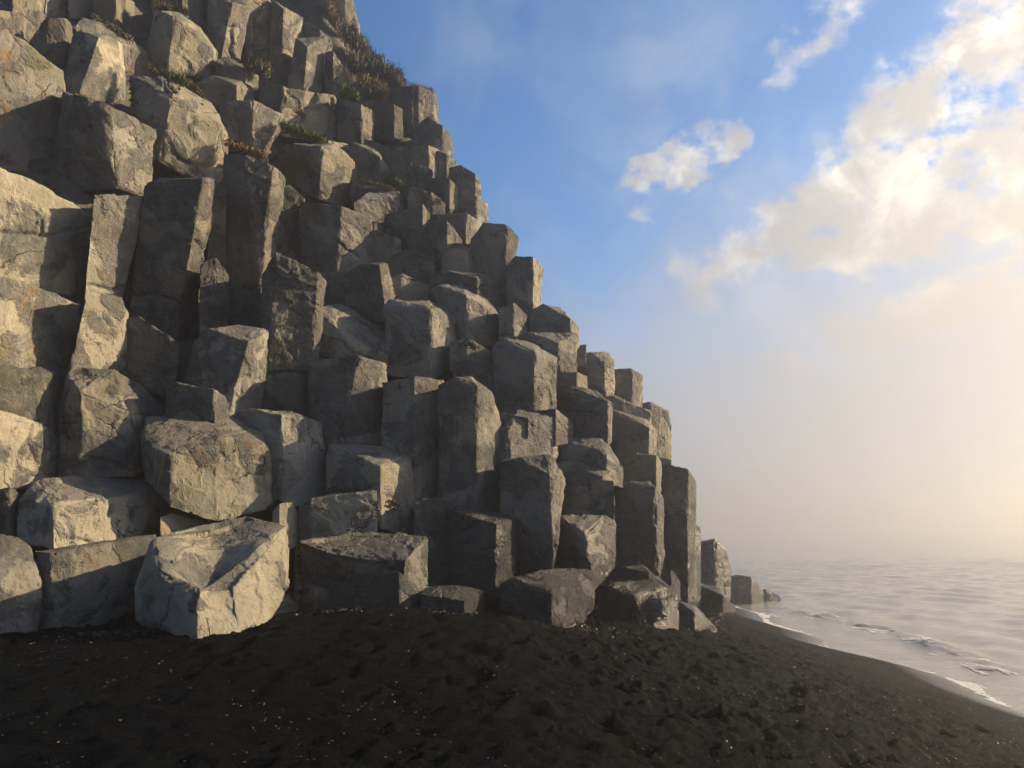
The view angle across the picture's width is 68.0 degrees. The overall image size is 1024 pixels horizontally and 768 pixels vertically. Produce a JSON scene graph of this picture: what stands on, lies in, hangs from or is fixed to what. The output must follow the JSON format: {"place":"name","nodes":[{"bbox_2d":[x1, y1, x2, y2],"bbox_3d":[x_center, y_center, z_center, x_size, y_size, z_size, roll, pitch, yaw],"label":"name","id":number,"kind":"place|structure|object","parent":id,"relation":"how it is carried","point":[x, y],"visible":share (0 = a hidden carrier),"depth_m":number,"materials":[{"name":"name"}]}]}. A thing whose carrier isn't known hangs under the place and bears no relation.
{"place":"outdoors","nodes":[
{"label":"outdoors","id":0,"kind":"place"},
{"bbox_2d":[0,0,705,616],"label":"cliff","id":1,"kind":"structure","parent":0,"point":[60,186],"depth_m":14.97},
{"bbox_2d":[0,10,35,42],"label":"stone","id":2,"kind":"object","parent":1,"relation":"on","point":[16,24],"visible":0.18,"depth_m":16.13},
{"bbox_2d":[12,0,44,29],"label":"stone","id":3,"kind":"object","parent":1,"relation":"on","point":[32,12],"visible":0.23,"depth_m":16.70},
{"bbox_2d":[0,29,65,171],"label":"boulder","id":4,"kind":"object","parent":1,"relation":"on","point":[32,86],"visible":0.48,"depth_m":14.55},
{"bbox_2d":[34,18,74,75],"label":"stone","id":5,"kind":"object","parent":1,"relation":"on","point":[53,39],"visible":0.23,"depth_m":15.80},
{"bbox_2d":[68,292,128,372],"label":"basalt column","id":6,"kind":"structure","parent":1,"relation":"on","point":[101,340],"depth_m":12.48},
{"bbox_2d":[50,92,157,195],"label":"basalt block","id":7,"kind":"structure","parent":1,"relation":"on","point":[100,147],"depth_m":14.69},
{"bbox_2d":[64,30,125,104],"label":"basalt block","id":8,"kind":"structure","parent":7,"relation":"on","point":[95,69],"depth_m":15.82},
{"bbox_2d":[56,367,164,478],"bbox_3d":[-6.858,0.754,13.213,1.732,2.058,2.952,5,-12,-25],"label":"boulder","id":9,"kind":"object","parent":1,"relation":"on","point":[103,414],"visible":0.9,"depth_m":11.91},
{"bbox_2d":[85,194,142,298],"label":"basalt column","id":10,"kind":"structure","parent":1,"relation":"on","point":[114,229],"depth_m":13.54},
{"bbox_2d":[75,18,152,75],"bbox_3d":[-9.349,-7.462,17.993,1.722,1.304,3.306,6,-12,-29],"label":"rock slab","id":11,"kind":"object","parent":1,"relation":"on","point":[137,57],"visible":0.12,"depth_m":17.17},
{"bbox_2d":[93,0,134,32],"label":"basalt block","id":12,"kind":"structure","parent":1,"relation":"on","point":[117,12],"depth_m":17.57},
{"bbox_2d":[127,13,153,49],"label":"rock slab","id":13,"kind":"object","parent":1,"relation":"on","point":[139,27],"visible":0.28,"depth_m":17.72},
{"bbox_2d":[119,316,178,395],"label":"basalt column","id":14,"kind":"structure","parent":1,"relation":"on","point":[152,358],"depth_m":13.01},
{"bbox_2d":[129,177,214,341],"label":"basalt column","id":15,"kind":"structure","parent":14,"relation":"on","point":[175,223],"depth_m":14.03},
{"bbox_2d":[127,75,227,182],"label":"basalt block","id":16,"kind":"structure","parent":1,"relation":"on","point":[187,124],"depth_m":15.88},
{"bbox_2d":[145,10,218,83],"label":"basalt block","id":17,"kind":"structure","parent":1,"relation":"on","point":[181,43],"depth_m":17.73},
{"bbox_2d":[160,513,212,535],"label":"stone","id":18,"kind":"object","parent":1,"relation":"on","point":[171,523],"visible":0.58,"depth_m":11.58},
{"bbox_2d":[165,382,226,422],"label":"stone","id":19,"kind":"object","parent":1,"relation":"on","point":[187,401],"visible":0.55,"depth_m":12.37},
{"bbox_2d":[141,414,275,520],"bbox_3d":[-5.030,1.486,13.218,2.433,1.793,3.262,4,-11,-19],"label":"boulder","id":20,"kind":"object","parent":1,"relation":"on","point":[220,470],"visible":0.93,"depth_m":11.90,"materials":[{"name":"stone"}]},
{"bbox_2d":[180,325,268,416],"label":"basalt block","id":21,"kind":"structure","parent":20,"relation":"on","point":[229,363],"depth_m":13.08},
{"bbox_2d":[237,409,326,508],"bbox_3d":[-4.158,1.383,13.738,1.706,1.778,2.592,4,-11,-19],"label":"boulder","id":22,"kind":"object","parent":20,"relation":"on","point":[295,442],"visible":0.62,"depth_m":12.72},
{"bbox_2d":[261,252,325,416],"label":"basalt column","id":23,"kind":"structure","parent":22,"relation":"on","point":[292,301],"depth_m":13.89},
{"bbox_2d":[199,258,228,335],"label":"stone","id":24,"kind":"object","parent":1,"relation":"on","point":[214,300],"visible":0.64,"depth_m":14.03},
{"bbox_2d":[207,181,226,269],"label":"basalt column","id":25,"kind":"structure","parent":1,"relation":"on","point":[217,243],"depth_m":14.95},
{"bbox_2d":[197,75,254,113],"bbox_3d":[-7.092,-6.897,18.872,1.307,1.077,2.504,4,-11,-19],"label":"rock slab","id":26,"kind":"object","parent":1,"relation":"on","point":[216,90],"visible":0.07,"depth_m":17.86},
{"bbox_2d":[207,0,249,63],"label":"basalt column","id":27,"kind":"structure","parent":1,"relation":"on","point":[227,21],"depth_m":18.64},
{"bbox_2d":[214,57,258,90],"bbox_3d":[-6.957,-7.498,19.224,1.035,0.922,2.002,4,-11,-18],"label":"rock slab","id":28,"kind":"object","parent":1,"relation":"on","point":[227,67],"visible":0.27,"depth_m":18.38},
{"bbox_2d":[228,291,260,327],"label":"basalt block","id":29,"kind":"structure","parent":1,"relation":"on","point":[244,308],"depth_m":14.42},
{"bbox_2d":[222,154,285,294],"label":"basalt column","id":30,"kind":"structure","parent":29,"relation":"on","point":[255,193],"depth_m":15.05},
{"bbox_2d":[219,99,284,159],"bbox_3d":[-6.259,-5.717,18.071,1.448,1.323,2.590,4,-12,-22],"label":"basalt block","id":31,"kind":"object","parent":1,"relation":"on","point":[253,123],"depth_m":17.12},
{"bbox_2d":[245,0,270,62],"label":"basalt column","id":32,"kind":"structure","parent":1,"relation":"on","point":[257,35],"depth_m":19.60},
{"bbox_2d":[259,79,289,112],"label":"basalt block","id":33,"kind":"structure","parent":1,"relation":"on","point":[270,93],"depth_m":18.51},
{"bbox_2d":[268,0,302,67],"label":"basalt column","id":34,"kind":"structure","parent":1,"relation":"on","point":[285,27],"depth_m":19.79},
{"bbox_2d":[276,185,304,262],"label":"basalt column","id":35,"kind":"structure","parent":1,"relation":"on","point":[288,243],"depth_m":15.94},
{"bbox_2d":[288,36,326,93],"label":"basalt column","id":36,"kind":"structure","parent":1,"relation":"on","point":[306,72],"depth_m":19.41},
{"bbox_2d":[279,86,336,143],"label":"basalt block","id":37,"kind":"structure","parent":1,"relation":"on","point":[315,111],"depth_m":18.57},
{"bbox_2d":[268,143,357,206],"bbox_3d":[-4.763,-4.660,18.388,2.090,1.575,3.512,2,-11,-10],"label":"basalt block","id":38,"kind":"object","parent":1,"relation":"on","point":[324,173],"depth_m":17.23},
{"bbox_2d":[324,51,346,99],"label":"basalt column","id":39,"kind":"structure","parent":1,"relation":"on","point":[335,73],"depth_m":19.87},
{"bbox_2d":[297,490,377,544],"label":"basalt block","id":40,"kind":"structure","parent":1,"relation":"on","point":[332,514],"depth_m":12.09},
{"bbox_2d":[298,202,382,274],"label":"basalt column","id":41,"kind":"structure","parent":1,"relation":"on","point":[334,238],"depth_m":15.81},
{"bbox_2d":[307,355,386,452],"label":"basalt column","id":42,"kind":"structure","parent":1,"relation":"on","point":[345,400],"depth_m":13.46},
{"bbox_2d":[320,304,388,367],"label":"basalt block","id":43,"kind":"structure","parent":1,"relation":"on","point":[347,332],"depth_m":14.48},
{"bbox_2d":[322,272,346,306],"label":"basalt block","id":44,"kind":"structure","parent":43,"relation":"on","point":[334,292],"depth_m":15.46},
{"bbox_2d":[336,98,373,146],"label":"basalt column","id":45,"kind":"structure","parent":1,"relation":"on","point":[355,122],"depth_m":18.81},
{"bbox_2d":[342,41,384,81],"bbox_3d":[-3.905,-8.443,20.526,1.557,1.023,1.312,5,-12,-25],"label":"grass tuft","id":46,"kind":"object","parent":1,"relation":"on","point":[354,60],"visible":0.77,"depth_m":20.22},
{"bbox_2d":[344,262,396,324],"bbox_3d":[-2.943,-1.767,15.635,1.056,1.294,1.686,3,-11,-14],"label":"stone","id":47,"kind":"object","parent":1,"relation":"on","point":[369,293],"visible":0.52,"depth_m":15.06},
{"bbox_2d":[349,180,391,209],"bbox_3d":[-3.349,-4.362,18.160,0.977,0.795,1.788,2,-11,-8],"label":"rock slab","id":48,"kind":"object","parent":1,"relation":"on","point":[358,191],"visible":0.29,"depth_m":17.42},
{"bbox_2d":[348,142,389,185],"bbox_3d":[-3.485,-5.133,18.764,1.068,1.130,1.938,2,-11,-10],"label":"rock slab","id":49,"kind":"object","parent":48,"relation":"on","point":[370,163],"visible":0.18,"depth_m":17.99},
{"bbox_2d":[352,67,390,102],"bbox_3d":[-3.604,-7.684,19.793,1.130,0.963,1.322,0,-11,0],"label":"grass tuft","id":50,"kind":"object","parent":1,"relation":"on","point":[373,90],"visible":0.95,"depth_m":19.61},
{"bbox_2d":[354,191,407,232],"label":"basalt block","id":51,"kind":"structure","parent":1,"relation":"on","point":[376,207],"depth_m":17.02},
{"bbox_2d":[368,101,402,144],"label":"basalt block","id":52,"kind":"structure","parent":1,"relation":"on","point":[388,123],"depth_m":19.32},
{"bbox_2d":[373,230,400,262],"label":"stone","id":53,"kind":"object","parent":1,"relation":"on","point":[386,246],"visible":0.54,"depth_m":16.26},
{"bbox_2d":[388,86,412,136],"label":"basalt block","id":54,"kind":"structure","parent":1,"relation":"on","point":[401,97],"depth_m":19.86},
{"bbox_2d":[384,204,429,252],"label":"basalt block","id":55,"kind":"structure","parent":1,"relation":"on","point":[406,226],"depth_m":16.73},
{"bbox_2d":[391,273,429,300],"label":"stone","id":56,"kind":"object","parent":1,"relation":"on","point":[406,288],"visible":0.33,"depth_m":15.60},
{"bbox_2d":[381,376,443,499],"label":"basalt column","id":57,"kind":"structure","parent":1,"relation":"on","point":[410,424],"depth_m":13.34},
{"bbox_2d":[386,249,440,283],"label":"basalt block","id":58,"kind":"structure","parent":1,"relation":"on","point":[419,266],"depth_m":16.11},
{"bbox_2d":[395,162,432,200],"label":"basalt block","id":59,"kind":"structure","parent":1,"relation":"on","point":[410,174],"depth_m":17.80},
{"bbox_2d":[395,145,441,177],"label":"basalt block","id":60,"kind":"structure","parent":1,"relation":"on","point":[424,156],"depth_m":18.28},
{"bbox_2d":[383,299,455,378],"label":"basalt block","id":61,"kind":"structure","parent":1,"relation":"on","point":[420,336],"depth_m":14.67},
{"bbox_2d":[413,85,438,128],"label":"basalt block","id":62,"kind":"structure","parent":1,"relation":"on","point":[425,103],"depth_m":20.05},
{"bbox_2d":[408,189,444,214],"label":"stone","id":63,"kind":"object","parent":1,"relation":"on","point":[416,198],"visible":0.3,"depth_m":17.38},
{"bbox_2d":[414,117,452,155],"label":"boulder","id":64,"kind":"object","parent":1,"relation":"on","point":[430,132],"visible":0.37,"depth_m":19.07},
{"bbox_2d":[421,220,461,263],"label":"stone","id":65,"kind":"object","parent":1,"relation":"on","point":[439,238],"visible":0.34,"depth_m":16.49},
{"bbox_2d":[425,177,458,213],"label":"basalt block","id":66,"kind":"structure","parent":1,"relation":"on","point":[445,190],"depth_m":17.76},
{"bbox_2d":[430,213,476,249],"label":"basalt block","id":67,"kind":"structure","parent":1,"relation":"on","point":[464,225],"depth_m":16.92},
{"bbox_2d":[440,246,472,272],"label":"stone","id":68,"kind":"object","parent":1,"relation":"on","point":[457,258],"visible":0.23,"depth_m":16.02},
{"bbox_2d":[430,284,498,347],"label":"basalt block","id":69,"kind":"structure","parent":1,"relation":"on","point":[477,317],"depth_m":15.27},
{"bbox_2d":[449,165,480,212],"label":"boulder","id":70,"kind":"object","parent":1,"relation":"on","point":[466,181],"visible":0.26,"depth_m":17.93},
{"bbox_2d":[428,269,503,311],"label":"basalt block","id":71,"kind":"structure","parent":1,"relation":"on","point":[486,287],"depth_m":15.77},
{"bbox_2d":[437,376,501,512],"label":"basalt column","id":72,"kind":"structure","parent":1,"relation":"on","point":[470,422],"depth_m":13.15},
{"bbox_2d":[449,338,492,373],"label":"stone","id":73,"kind":"object","parent":1,"relation":"on","point":[464,349],"visible":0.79,"depth_m":14.71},
{"bbox_2d":[453,359,492,393],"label":"stone","id":74,"kind":"object","parent":1,"relation":"on","point":[479,373],"visible":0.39,"depth_m":14.36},
{"bbox_2d":[470,223,519,295],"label":"basalt column","id":75,"kind":"structure","parent":1,"relation":"on","point":[494,248],"depth_m":16.17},
{"bbox_2d":[498,302,526,339],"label":"stone","id":76,"kind":"object","parent":1,"relation":"on","point":[513,320],"visible":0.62,"depth_m":15.27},
{"bbox_2d":[506,256,543,320],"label":"basalt column","id":77,"kind":"structure","parent":1,"relation":"on","point":[524,278],"depth_m":15.96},
{"bbox_2d":[499,454,565,573],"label":"basalt column","id":78,"kind":"structure","parent":1,"relation":"on","point":[532,493],"depth_m":12.57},
{"bbox_2d":[498,410,558,465],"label":"basalt block","id":79,"kind":"structure","parent":78,"relation":"on","point":[514,442],"depth_m":13.71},
{"bbox_2d":[492,338,556,414],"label":"basalt block","id":80,"kind":"structure","parent":79,"relation":"on","point":[524,375],"depth_m":14.31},
{"bbox_2d":[519,332,576,372],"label":"basalt block","id":81,"kind":"structure","parent":1,"relation":"on","point":[561,347],"depth_m":15.21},
{"bbox_2d":[529,304,579,349],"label":"basalt block","id":82,"kind":"structure","parent":1,"relation":"on","point":[546,318],"depth_m":15.80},
{"bbox_2d":[536,409,572,445],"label":"stone","id":83,"kind":"object","parent":1,"relation":"on","point":[563,429],"visible":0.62,"depth_m":14.11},
{"bbox_2d":[557,461,610,479],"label":"rock slab","id":84,"kind":"object","parent":1,"relation":"on","point":[577,470],"visible":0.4,"depth_m":13.84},
{"bbox_2d":[556,386,612,444],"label":"basalt block","id":85,"kind":"structure","parent":1,"relation":"on","point":[587,412],"depth_m":14.68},
{"bbox_2d":[561,478,614,519],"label":"basalt block","id":86,"kind":"structure","parent":1,"relation":"on","point":[588,497],"depth_m":13.59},
{"bbox_2d":[555,437,623,487],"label":"basalt block","id":87,"kind":"structure","parent":1,"relation":"on","point":[598,452],"depth_m":14.10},
{"bbox_2d":[577,352,614,397],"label":"basalt block","id":88,"kind":"structure","parent":1,"relation":"on","point":[598,371],"depth_m":16.01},
{"bbox_2d":[614,368,642,407],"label":"basalt column","id":89,"kind":"structure","parent":1,"relation":"on","point":[628,385],"depth_m":16.91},
{"bbox_2d":[609,410,656,454],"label":"basalt block","id":90,"kind":"structure","parent":1,"relation":"on","point":[632,434],"depth_m":15.92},
{"bbox_2d":[602,563,663,582],"bbox_3d":[2.257,3.687,14.188,1.236,0.736,1.828,-2,-11,12],"label":"rock slab","id":91,"kind":"object","parent":1,"relation":"on","point":[626,572],"visible":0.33,"depth_m":13.57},
{"bbox_2d":[614,453,661,492],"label":"basalt block","id":92,"kind":"structure","parent":1,"relation":"on","point":[638,467],"depth_m":15.40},
{"bbox_2d":[642,402,671,459],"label":"basalt column","id":93,"kind":"structure","parent":1,"relation":"on","point":[660,421],"depth_m":17.38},
{"bbox_2d":[661,465,696,603],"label":"basalt column","id":94,"kind":"structure","parent":1,"relation":"on","point":[678,488],"depth_m":15.92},
{"bbox_2d":[0,600,1023,767],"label":"sand beach","id":95,"kind":"structure","parent":0,"point":[508,731],"depth_m":7.00,"materials":[{"name":"sand"}]},
{"bbox_2d":[0,534,42,633],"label":"boulder","id":96,"kind":"object","parent":95,"relation":"on","point":[21,583],"visible":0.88,"depth_m":9.63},
{"bbox_2d":[0,487,22,536],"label":"stone","id":97,"kind":"object","parent":96,"relation":"on","point":[10,498],"visible":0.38,"depth_m":10.66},
{"bbox_2d":[35,534,155,628],"bbox_3d":[-6.150,2.916,11.224,1.474,1.363,2.745,5,-12,-26],"label":"boulder","id":98,"kind":"object","parent":95,"relation":"on","point":[93,583],"visible":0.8,"depth_m":10.25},
{"bbox_2d":[16,475,168,548],"bbox_3d":[-6.710,2.156,12.399,2.116,1.235,3.852,5,-12,-26],"label":"boulder","id":99,"kind":"object","parent":98,"relation":"on","point":[59,512],"visible":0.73,"depth_m":11.04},
{"bbox_2d":[0,410,58,491],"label":"boulder","id":100,"kind":"object","parent":99,"relation":"on","point":[29,450],"visible":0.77,"depth_m":11.26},
{"bbox_2d":[0,366,68,430],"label":"basalt block","id":101,"kind":"structure","parent":100,"relation":"on","point":[33,393],"depth_m":11.61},
{"bbox_2d":[0,277,82,368],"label":"basalt block","id":102,"kind":"structure","parent":101,"relation":"on","point":[39,327],"depth_m":11.97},
{"bbox_2d":[0,168,91,297],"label":"basalt block","id":103,"kind":"structure","parent":102,"relation":"on","point":[45,232],"depth_m":12.91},
{"bbox_2d":[134,516,289,638],"bbox_3d":[-4.151,2.699,10.813,1.882,1.605,3.816,3,-11,-17],"label":"boulder","id":104,"kind":"object","parent":95,"relation":"on","point":[222,577],"visible":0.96,"depth_m":9.74,"materials":[{"name":"stone"}]},
{"bbox_2d":[272,502,297,548],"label":"stone","id":105,"kind":"object","parent":104,"relation":"on","point":[285,514],"visible":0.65,"depth_m":11.93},
{"bbox_2d":[294,532,427,610],"bbox_3d":[-2.399,3.021,12.217,1.999,1.264,3.164,2,-11,-10],"label":"rock slab","id":106,"kind":"object","parent":95,"relation":"on","point":[331,563],"visible":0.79,"depth_m":11.17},
{"bbox_2d":[325,444,414,535],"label":"basalt block","id":107,"kind":"structure","parent":106,"relation":"on","point":[386,473],"depth_m":12.70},
{"bbox_2d":[330,571,412,608],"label":"stone","id":108,"kind":"object","parent":95,"relation":"on","point":[394,588],"visible":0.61,"depth_m":10.83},
{"bbox_2d":[414,497,458,586],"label":"basalt column","id":109,"kind":"structure","parent":95,"relation":"on","point":[431,519],"depth_m":12.28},
{"bbox_2d":[420,585,484,613],"bbox_3d":[-0.863,3.245,11.324,0.950,0.515,1.684,0,-11,0],"label":"rock slab","id":110,"kind":"object","parent":95,"relation":"on","point":[457,599],"visible":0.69,"depth_m":10.71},
{"bbox_2d":[449,507,516,602],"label":"basalt column","id":111,"kind":"structure","parent":95,"relation":"on","point":[483,550],"depth_m":12.00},
{"bbox_2d":[0,599,1023,767],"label":"pebbles","id":112,"kind":"object","parent":95,"relation":"on","point":[99,634],"visible":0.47,"depth_m":8.71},
{"bbox_2d":[500,568,594,626],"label":"basalt block","id":113,"kind":"structure","parent":95,"relation":"on","point":[549,596],"depth_m":10.95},
{"bbox_2d":[592,579,678,629],"bbox_3d":[2.211,3.941,13.422,1.469,1.014,2.071,-2,-11,13],"label":"boulder","id":114,"kind":"object","parent":95,"relation":"on","point":[653,602],"visible":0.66,"depth_m":12.67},
{"bbox_2d":[614,481,664,577],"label":"basalt column","id":115,"kind":"structure","parent":114,"relation":"on","point":[639,513],"depth_m":13.99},
{"bbox_2d":[678,601,717,631],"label":"stone","id":116,"kind":"object","parent":95,"relation":"on","point":[693,617],"visible":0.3,"depth_m":13.94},
{"bbox_2d":[701,538,731,600],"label":"basalt column","id":117,"kind":"structure","parent":95,"relation":"on","point":[715,567],"depth_m":21.53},
{"bbox_2d":[700,583,735,612],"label":"boulder","id":118,"kind":"object","parent":95,"relation":"on","point":[714,599],"visible":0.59,"depth_m":18.41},
{"bbox_2d":[729,575,763,603],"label":"boulder","id":119,"kind":"object","parent":95,"relation":"on","point":[746,590],"visible":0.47,"depth_m":30.95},
{"bbox_2d":[554,514,616,588],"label":"basalt block","id":120,"kind":"structure","parent":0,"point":[588,542],"depth_m":12.65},
{"bbox_2d":[353,0,1023,529],"label":"sky","id":121,"kind":"structure","parent":0,"point":[800,223],"materials":[{"name":"blue"}]},
{"bbox_2d":[701,530,1023,712],"bbox_3d":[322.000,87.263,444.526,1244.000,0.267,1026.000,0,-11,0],"label":"sea","id":122,"kind":"structure","parent":0,"point":[960,593],"depth_m":36.43,"materials":[{"name":"grey liquid"}]},
{"bbox_2d":[735,606,1017,706],"bbox_3d":[9.673,7.411,23.025,3.806,0.187,31.946,0,-11,0],"label":"foam","id":123,"kind":"object","parent":122,"relation":"on","point":[971,686],"visible":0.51,"depth_m":16.64,"materials":[{"name":"grey"}]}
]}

